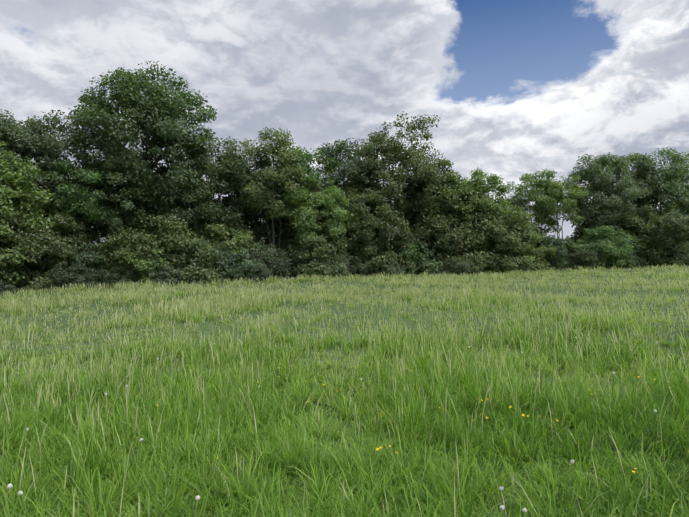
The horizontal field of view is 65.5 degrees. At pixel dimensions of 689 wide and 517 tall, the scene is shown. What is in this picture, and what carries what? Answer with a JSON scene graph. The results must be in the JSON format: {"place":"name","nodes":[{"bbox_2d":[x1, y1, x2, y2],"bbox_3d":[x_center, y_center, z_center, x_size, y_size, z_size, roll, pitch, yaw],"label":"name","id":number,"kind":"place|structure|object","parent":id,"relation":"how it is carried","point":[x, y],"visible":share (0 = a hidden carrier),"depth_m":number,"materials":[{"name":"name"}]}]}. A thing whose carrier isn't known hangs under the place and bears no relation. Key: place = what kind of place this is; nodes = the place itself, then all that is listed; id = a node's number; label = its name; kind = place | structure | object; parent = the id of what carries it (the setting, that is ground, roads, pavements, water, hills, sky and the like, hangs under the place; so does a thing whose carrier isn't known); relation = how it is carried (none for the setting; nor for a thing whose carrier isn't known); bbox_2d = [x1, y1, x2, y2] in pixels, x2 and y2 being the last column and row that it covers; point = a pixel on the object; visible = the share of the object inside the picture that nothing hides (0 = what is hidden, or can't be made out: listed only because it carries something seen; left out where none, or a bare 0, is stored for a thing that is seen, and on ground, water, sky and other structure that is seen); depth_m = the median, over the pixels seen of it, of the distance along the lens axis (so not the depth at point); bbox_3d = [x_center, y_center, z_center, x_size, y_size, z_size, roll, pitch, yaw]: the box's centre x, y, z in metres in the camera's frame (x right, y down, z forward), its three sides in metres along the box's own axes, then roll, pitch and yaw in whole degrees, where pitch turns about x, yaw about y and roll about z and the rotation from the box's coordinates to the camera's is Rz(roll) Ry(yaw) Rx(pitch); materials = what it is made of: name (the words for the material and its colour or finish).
{"place":"outdoors","nodes":[
{"label":"outdoors","id":0,"kind":"place"},
{"bbox_2d":[0,263,688,516],"bbox_3d":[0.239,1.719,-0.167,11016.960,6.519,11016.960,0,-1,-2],"label":"ground","id":1,"kind":"structure","parent":0,"point":[345,312],"depth_m":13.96,"materials":[{"name":"green plant"}]},
{"bbox_2d":[0,280,17,295],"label":"scrub","id":2,"kind":"object","parent":1,"relation":"on","point":[8,286],"visible":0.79,"depth_m":42.87,"materials":[{"name":"green plant"}]},
{"bbox_2d":[0,115,30,181],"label":"tree","id":3,"kind":"object","parent":1,"relation":"on","point":[4,139],"visible":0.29,"depth_m":48.05,"materials":[{"name":"green plant"}]},
{"bbox_2d":[0,175,31,283],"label":"tree","id":4,"kind":"object","parent":1,"relation":"on","point":[14,219],"visible":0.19,"depth_m":44.87,"materials":[{"name":"green plant"}]},
{"bbox_2d":[0,141,54,293],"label":"small tree","id":5,"kind":"object","parent":1,"relation":"on","point":[22,179],"visible":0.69,"depth_m":45.38,"materials":[{"name":"green plant"}]},
{"bbox_2d":[0,200,57,292],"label":"shrub","id":6,"kind":"object","parent":1,"relation":"on","point":[18,225],"visible":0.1,"depth_m":45.50,"materials":[{"name":"green plant"}]},
{"bbox_2d":[0,109,76,219],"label":"tree","id":7,"kind":"object","parent":1,"relation":"on","point":[21,134],"visible":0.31,"depth_m":49.09,"materials":[{"name":"green plant"}]},
{"bbox_2d":[0,214,77,290],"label":"shrub","id":8,"kind":"object","parent":1,"relation":"on","point":[39,263],"visible":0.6,"depth_m":45.56,"materials":[{"name":"green plant"}]},
{"bbox_2d":[14,167,102,246],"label":"tree","id":9,"kind":"object","parent":1,"relation":"on","point":[51,212],"depth_m":50.52,"materials":[{"name":"green plant"}]},
{"bbox_2d":[17,213,101,289],"bbox_3d":[-26.623,-0.384,49.307,7.542,7.322,7.148,0,-1,-1],"label":"shrub","id":10,"kind":"object","parent":1,"relation":"on","point":[78,234],"visible":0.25,"depth_m":48.60,"materials":[{"name":"green plant"}]},
{"bbox_2d":[9,110,130,237],"bbox_3d":[-27.198,-5.290,53.155,12.032,17.422,11.433,0,-1,10],"label":"tree","id":11,"kind":"object","parent":1,"relation":"on","point":[39,126],"visible":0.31,"depth_m":50.24,"materials":[{"name":"green plant"}]},
{"bbox_2d":[45,264,100,290],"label":"scrub","id":12,"kind":"object","parent":1,"relation":"on","point":[85,276],"visible":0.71,"depth_m":45.87,"materials":[{"name":"green plant"}]},
{"bbox_2d":[45,243,109,287],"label":"shrub","id":13,"kind":"object","parent":1,"relation":"on","point":[90,259],"visible":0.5,"depth_m":47.79,"materials":[{"name":"green plant"}]},
{"bbox_2d":[40,149,122,234],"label":"thin tree","id":14,"kind":"object","parent":1,"relation":"on","point":[65,201],"visible":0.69,"depth_m":49.18,"materials":[{"name":"green plant"}]},
{"bbox_2d":[62,153,166,246],"bbox_3d":[-22.048,-3.567,50.967,7.498,13.231,8.553,0,-1,26],"label":"tree","id":15,"kind":"object","parent":1,"relation":"on","point":[116,215],"visible":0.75,"depth_m":50.18,"materials":[{"name":"green plant"}]},
{"bbox_2d":[97,264,139,287],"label":"scrub","id":16,"kind":"object","parent":1,"relation":"on","point":[115,271],"visible":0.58,"depth_m":48.68,"materials":[{"name":"green plant"}]},
{"bbox_2d":[88,188,158,247],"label":"tree","id":17,"kind":"object","parent":1,"relation":"on","point":[101,232],"visible":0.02,"depth_m":54.66,"materials":[{"name":"green plant"}]},
{"bbox_2d":[90,225,159,283],"bbox_3d":[-20.389,-0.049,51.335,7.707,6.355,7.048,1,-1,-32],"label":"shrub","id":18,"kind":"object","parent":1,"relation":"on","point":[110,238],"visible":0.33,"depth_m":49.24,"materials":[{"name":"green plant"}]},
{"bbox_2d":[61,61,219,230],"bbox_3d":[-20.072,-8.306,54.205,15.362,23.199,15.752,0,-1,24],"label":"tall tree","id":19,"kind":"object","parent":1,"relation":"on","point":[107,116],"visible":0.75,"depth_m":51.62,"materials":[{"name":"green plant"}]},
{"bbox_2d":[113,233,189,284],"bbox_3d":[-18.548,0.303,52.131,7.278,5.618,7.959,0,-1,-8],"label":"shrub","id":20,"kind":"object","parent":1,"relation":"on","point":[148,266],"visible":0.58,"depth_m":49.57,"materials":[{"name":"green plant"}]},
{"bbox_2d":[116,210,205,281],"bbox_3d":[-17.779,-0.877,52.504,8.265,8.190,9.038,1,-1,-45],"label":"shrub","id":21,"kind":"object","parent":1,"relation":"on","point":[170,229],"visible":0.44,"depth_m":50.71,"materials":[{"name":"green plant"}]},
{"bbox_2d":[147,263,186,286],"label":"scrub","id":22,"kind":"object","parent":1,"relation":"on","point":[167,277],"visible":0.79,"depth_m":48.57,"materials":[{"name":"green plant"}]},
{"bbox_2d":[136,178,224,252],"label":"small tree","id":23,"kind":"object","parent":1,"relation":"on","point":[207,213],"visible":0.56,"depth_m":53.55,"materials":[{"name":"green plant"}]},
{"bbox_2d":[152,171,218,237],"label":"tree","id":24,"kind":"object","parent":1,"relation":"on","point":[198,224],"visible":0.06,"depth_m":56.43,"materials":[{"name":"green plant"}]},
{"bbox_2d":[158,237,231,283],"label":"shrub","id":25,"kind":"object","parent":1,"relation":"on","point":[196,271],"visible":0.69,"depth_m":50.63,"materials":[{"name":"green plant"}]},
{"bbox_2d":[188,154,251,226],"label":"tree","id":26,"kind":"object","parent":1,"relation":"on","point":[225,198],"visible":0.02,"depth_m":61.18,"materials":[{"name":"green plant"}]},
{"bbox_2d":[192,202,257,246],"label":"scrub","id":27,"kind":"object","parent":1,"relation":"on","point":[235,223],"visible":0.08,"depth_m":56.77,"materials":[{"name":"green plant"}]},
{"bbox_2d":[190,223,260,279],"bbox_3d":[-12.742,-0.403,56.692,8.203,6.716,8.970,0,-1,-5],"label":"shrub","id":28,"kind":"object","parent":1,"relation":"on","point":[242,239],"visible":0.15,"depth_m":54.75,"materials":[{"name":"green plant"}]},
{"bbox_2d":[216,268,244,282],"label":"scrub","id":29,"kind":"object","parent":1,"relation":"on","point":[236,273],"visible":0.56,"depth_m":51.51,"materials":[{"name":"green plant"}]},
{"bbox_2d":[186,136,276,245],"bbox_3d":[-12.680,-5.284,59.424,10.893,16.284,10.123,0,-1,-10],"label":"tree","id":30,"kind":"object","parent":1,"relation":"on","point":[237,177],"visible":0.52,"depth_m":57.51,"materials":[{"name":"green plant"}]},
{"bbox_2d":[210,241,276,279],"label":"shrub","id":31,"kind":"object","parent":1,"relation":"on","point":[248,264],"visible":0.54,"depth_m":52.91,"materials":[{"name":"green plant"}]},
{"bbox_2d":[247,264,272,280],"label":"scrub","id":32,"kind":"object","parent":1,"relation":"on","point":[259,271],"visible":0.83,"depth_m":52.16,"materials":[{"name":"green plant"}]},
{"bbox_2d":[238,207,283,262],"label":"tree","id":33,"kind":"object","parent":1,"relation":"on","point":[259,233],"visible":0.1,"depth_m":60.43,"materials":[{"name":"green plant"}]},
{"bbox_2d":[240,243,290,279],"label":"shrub","id":34,"kind":"object","parent":1,"relation":"on","point":[278,271],"visible":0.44,"depth_m":55.10,"materials":[{"name":"green plant"}]},
{"bbox_2d":[219,126,318,254],"bbox_3d":[-8.607,-5.885,58.601,9.654,17.398,11.011,0,-1,15],"label":"tree","id":35,"kind":"object","parent":1,"relation":"on","point":[272,204],"visible":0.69,"depth_m":57.56,"materials":[{"name":"green plant"}]},
{"bbox_2d":[252,212,294,253],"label":"tree","id":36,"kind":"object","parent":1,"relation":"on","point":[270,236],"visible":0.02,"depth_m":66.55,"materials":[{"name":"green plant"}]},
{"bbox_2d":[267,249,323,279],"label":"shrub","id":37,"kind":"object","parent":1,"relation":"on","point":[291,271],"visible":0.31,"depth_m":56.30,"materials":[{"name":"green plant"}]},
{"bbox_2d":[264,145,339,236],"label":"tree","id":38,"kind":"object","parent":1,"relation":"on","point":[305,158],"visible":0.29,"depth_m":60.66,"materials":[{"name":"green plant"}]},
{"bbox_2d":[270,180,339,262],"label":"tree","id":39,"kind":"object","parent":1,"relation":"on","point":[287,240],"visible":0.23,"depth_m":60.22,"materials":[{"name":"green plant"}]},
{"bbox_2d":[287,234,348,278],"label":"shrub","id":40,"kind":"object","parent":1,"relation":"on","point":[299,250],"visible":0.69,"depth_m":56.13,"materials":[{"name":"green plant"}]},
{"bbox_2d":[282,174,358,267],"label":"small tree","id":41,"kind":"object","parent":1,"relation":"on","point":[332,228],"visible":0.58,"depth_m":57.70,"materials":[{"name":"green plant"}]},
{"bbox_2d":[311,255,347,278],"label":"scrub","id":42,"kind":"object","parent":1,"relation":"on","point":[325,263],"visible":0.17,"depth_m":56.13,"materials":[{"name":"green plant"}]},
{"bbox_2d":[4,321,659,516],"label":"flowers","id":43,"kind":"object","parent":1,"relation":"on","point":[197,498],"visible":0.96,"depth_m":3.64,"materials":[{"name":"white plant"}]},
{"bbox_2d":[303,138,381,216],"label":"tree","id":44,"kind":"object","parent":1,"relation":"on","point":[350,162],"visible":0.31,"depth_m":62.18,"materials":[{"name":"green plant"}]},
{"bbox_2d":[321,178,377,258],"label":"tree","id":45,"kind":"object","parent":1,"relation":"on","point":[348,191],"visible":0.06,"depth_m":62.49,"materials":[{"name":"green plant"}]},
{"bbox_2d":[331,250,373,277],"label":"shrub","id":46,"kind":"object","parent":1,"relation":"on","point":[356,261],"visible":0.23,"depth_m":58.45,"materials":[{"name":"green plant"}]},
{"bbox_2d":[338,187,396,275],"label":"small tree","id":47,"kind":"object","parent":1,"relation":"on","point":[356,205],"visible":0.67,"depth_m":59.40,"materials":[{"name":"green plant"}]},
{"bbox_2d":[342,214,394,276],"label":"shrub","id":48,"kind":"object","parent":1,"relation":"on","point":[381,245],"visible":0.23,"depth_m":59.89,"materials":[{"name":"green plant"}]},
{"bbox_2d":[350,195,415,275],"bbox_3d":[4.050,-2.411,62.698,8.945,10.082,8.478,1,-1,-36],"label":"shrub","id":49,"kind":"object","parent":1,"relation":"on","point":[399,222],"visible":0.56,"depth_m":60.68,"materials":[{"name":"green plant"}]},
{"bbox_2d":[339,111,450,229],"bbox_3d":[6.060,-7.517,67.025,14.898,20.177,13.882,-1,-1,32],"label":"round tree","id":50,"kind":"object","parent":1,"relation":"on","point":[390,153],"visible":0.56,"depth_m":63.23,"materials":[{"name":"green plant"}]},
{"bbox_2d":[384,264,405,276],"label":"scrub","id":51,"kind":"object","parent":1,"relation":"on","point":[394,270],"visible":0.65,"depth_m":58.90,"materials":[{"name":"green plant"}]},
{"bbox_2d":[380,240,425,275],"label":"shrub","id":52,"kind":"object","parent":1,"relation":"on","point":[409,251],"visible":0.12,"depth_m":61.62,"materials":[{"name":"green plant"}]},
{"bbox_2d":[155,356,667,512],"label":"buttercups","id":53,"kind":"object","parent":1,"relation":"on","point":[635,471],"visible":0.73,"depth_m":5.23,"materials":[{"name":"yellow plant"}]},
{"bbox_2d":[399,214,433,255],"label":"tree","id":54,"kind":"object","parent":1,"relation":"on","point":[411,227],"visible":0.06,"depth_m":64.09,"materials":[{"name":"green plant"}]},
{"bbox_2d":[401,231,457,274],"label":"shrub","id":55,"kind":"object","parent":1,"relation":"on","point":[429,265],"visible":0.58,"depth_m":61.96,"materials":[{"name":"green plant"}]},
{"bbox_2d":[399,165,464,258],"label":"tree","id":56,"kind":"object","parent":1,"relation":"on","point":[442,208],"visible":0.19,"depth_m":65.05,"materials":[{"name":"green plant"}]},
{"bbox_2d":[394,158,472,274],"bbox_3d":[11.207,-5.056,67.433,9.927,15.169,11.068,1,-1,-33],"label":"tree","id":57,"kind":"object","parent":1,"relation":"on","point":[443,191],"visible":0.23,"depth_m":64.27,"materials":[{"name":"green plant"}]},
{"bbox_2d":[408,198,479,274],"bbox_3d":[11.888,-2.298,65.169,9.336,9.570,8.848,0,-1,22],"label":"shrub","id":58,"kind":"object","parent":1,"relation":"on","point":[428,233],"visible":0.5,"depth_m":62.44,"materials":[{"name":"green plant"}]},
{"bbox_2d":[443,257,479,274],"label":"scrub","id":59,"kind":"object","parent":1,"relation":"on","point":[465,267],"visible":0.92,"depth_m":59.96,"materials":[{"name":"green plant"}]},
{"bbox_2d":[434,179,493,226],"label":"tree","id":60,"kind":"object","parent":1,"relation":"on","point":[454,195],"depth_m":67.21,"materials":[{"name":"green plant"}]},
{"bbox_2d":[434,187,505,272],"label":"tree","id":61,"kind":"object","parent":1,"relation":"on","point":[475,245],"visible":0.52,"depth_m":62.66,"materials":[{"name":"green plant"}]},
{"bbox_2d":[441,167,513,272],"bbox_3d":[16.048,-4.567,66.123,10.012,13.542,8.980,1,-1,-42],"label":"small tree","id":62,"kind":"object","parent":1,"relation":"on","point":[481,186],"visible":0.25,"depth_m":63.84,"materials":[{"name":"green plant"}]},
{"bbox_2d":[475,207,515,272],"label":"shrub","id":63,"kind":"object","parent":1,"relation":"on","point":[500,235],"visible":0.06,"depth_m":63.95,"materials":[{"name":"green plant"}]},
{"bbox_2d":[475,204,542,272],"bbox_3d":[19.126,-2.072,65.343,9.147,8.540,8.669,-1,-1,31],"label":"shrub","id":64,"kind":"object","parent":1,"relation":"on","point":[517,241],"visible":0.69,"depth_m":62.85,"materials":[{"name":"green plant"}]},
{"bbox_2d":[497,195,530,225],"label":"small tree","id":65,"kind":"object","parent":1,"relation":"on","point":[515,207],"depth_m":70.31,"materials":[{"name":"green plant"}]},
{"bbox_2d":[500,233,557,271],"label":"shrub","id":66,"kind":"object","parent":1,"relation":"on","point":[542,264],"visible":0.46,"depth_m":65.09,"materials":[{"name":"green plant"}]},
{"bbox_2d":[504,168,567,246],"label":"tree","id":67,"kind":"object","parent":1,"relation":"on","point":[532,195],"visible":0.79,"depth_m":70.59,"materials":[{"name":"green plant"}]},
{"bbox_2d":[531,234,573,270],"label":"shrub","id":68,"kind":"object","parent":1,"relation":"on","point":[558,244],"visible":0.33,"depth_m":66.02,"materials":[{"name":"green plant"}]},
{"bbox_2d":[531,175,588,238],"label":"thin tree","id":69,"kind":"object","parent":1,"relation":"on","point":[578,191],"visible":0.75,"depth_m":69.93,"materials":[{"name":"green plant"}]},
{"bbox_2d":[563,234,582,244],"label":"scrub","id":70,"kind":"object","parent":1,"relation":"on","point":[575,237],"visible":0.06,"depth_m":74.98,"materials":[{"name":"green plant"}]},
{"bbox_2d":[555,243,595,269],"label":"shrub","id":71,"kind":"object","parent":1,"relation":"on","point":[574,248],"visible":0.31,"depth_m":66.83,"materials":[{"name":"green plant"}]},
{"bbox_2d":[565,249,599,270],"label":"scrub","id":72,"kind":"object","parent":1,"relation":"on","point":[590,257],"visible":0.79,"depth_m":65.60,"materials":[{"name":"green plant"}]},
{"bbox_2d":[556,152,645,227],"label":"tree","id":73,"kind":"object","parent":1,"relation":"on","point":[597,175],"visible":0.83,"depth_m":72.16,"materials":[{"name":"green plant"}]},
{"bbox_2d":[572,225,635,268],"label":"shrub","id":74,"kind":"object","parent":1,"relation":"on","point":[611,251],"visible":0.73,"depth_m":67.02,"materials":[{"name":"green plant"}]},
{"bbox_2d":[569,202,645,255],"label":"tree","id":75,"kind":"object","parent":1,"relation":"on","point":[629,223],"visible":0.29,"depth_m":71.98,"materials":[{"name":"green plant"}]},
{"bbox_2d":[610,255,634,268],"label":"scrub","id":76,"kind":"object","parent":1,"relation":"on","point":[627,259],"visible":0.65,"depth_m":66.56,"materials":[{"name":"green plant"}]},
{"bbox_2d":[598,237,648,267],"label":"shrub","id":77,"kind":"object","parent":1,"relation":"on","point":[635,256],"visible":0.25,"depth_m":69.98,"materials":[{"name":"green plant"}]},
{"bbox_2d":[582,152,668,227],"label":"tree","id":78,"kind":"object","parent":1,"relation":"on","point":[647,187],"visible":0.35,"depth_m":75.09,"materials":[{"name":"green plant"}]},
{"bbox_2d":[616,223,677,266],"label":"shrub","id":79,"kind":"object","parent":1,"relation":"on","point":[642,254],"visible":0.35,"depth_m":70.55,"materials":[{"name":"green plant"}]},
{"bbox_2d":[618,147,688,266],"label":"tree","id":80,"kind":"object","parent":1,"relation":"on","point":[672,176],"visible":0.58,"depth_m":74.47,"materials":[{"name":"green plant"}]},
{"bbox_2d":[629,203,688,266],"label":"shrub","id":81,"kind":"object","parent":1,"relation":"on","point":[678,254],"visible":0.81,"depth_m":69.81,"materials":[{"name":"green plant"}]},
{"bbox_2d":[666,151,688,215],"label":"tree","id":82,"kind":"object","parent":1,"relation":"on","point":[686,157],"visible":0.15,"depth_m":78.39,"materials":[{"name":"green plant"}]},
{"bbox_2d":[0,0,688,243],"label":"sky","id":83,"kind":"structure","parent":0,"point":[516,88],"materials":[{"name":"white"}]}
]}

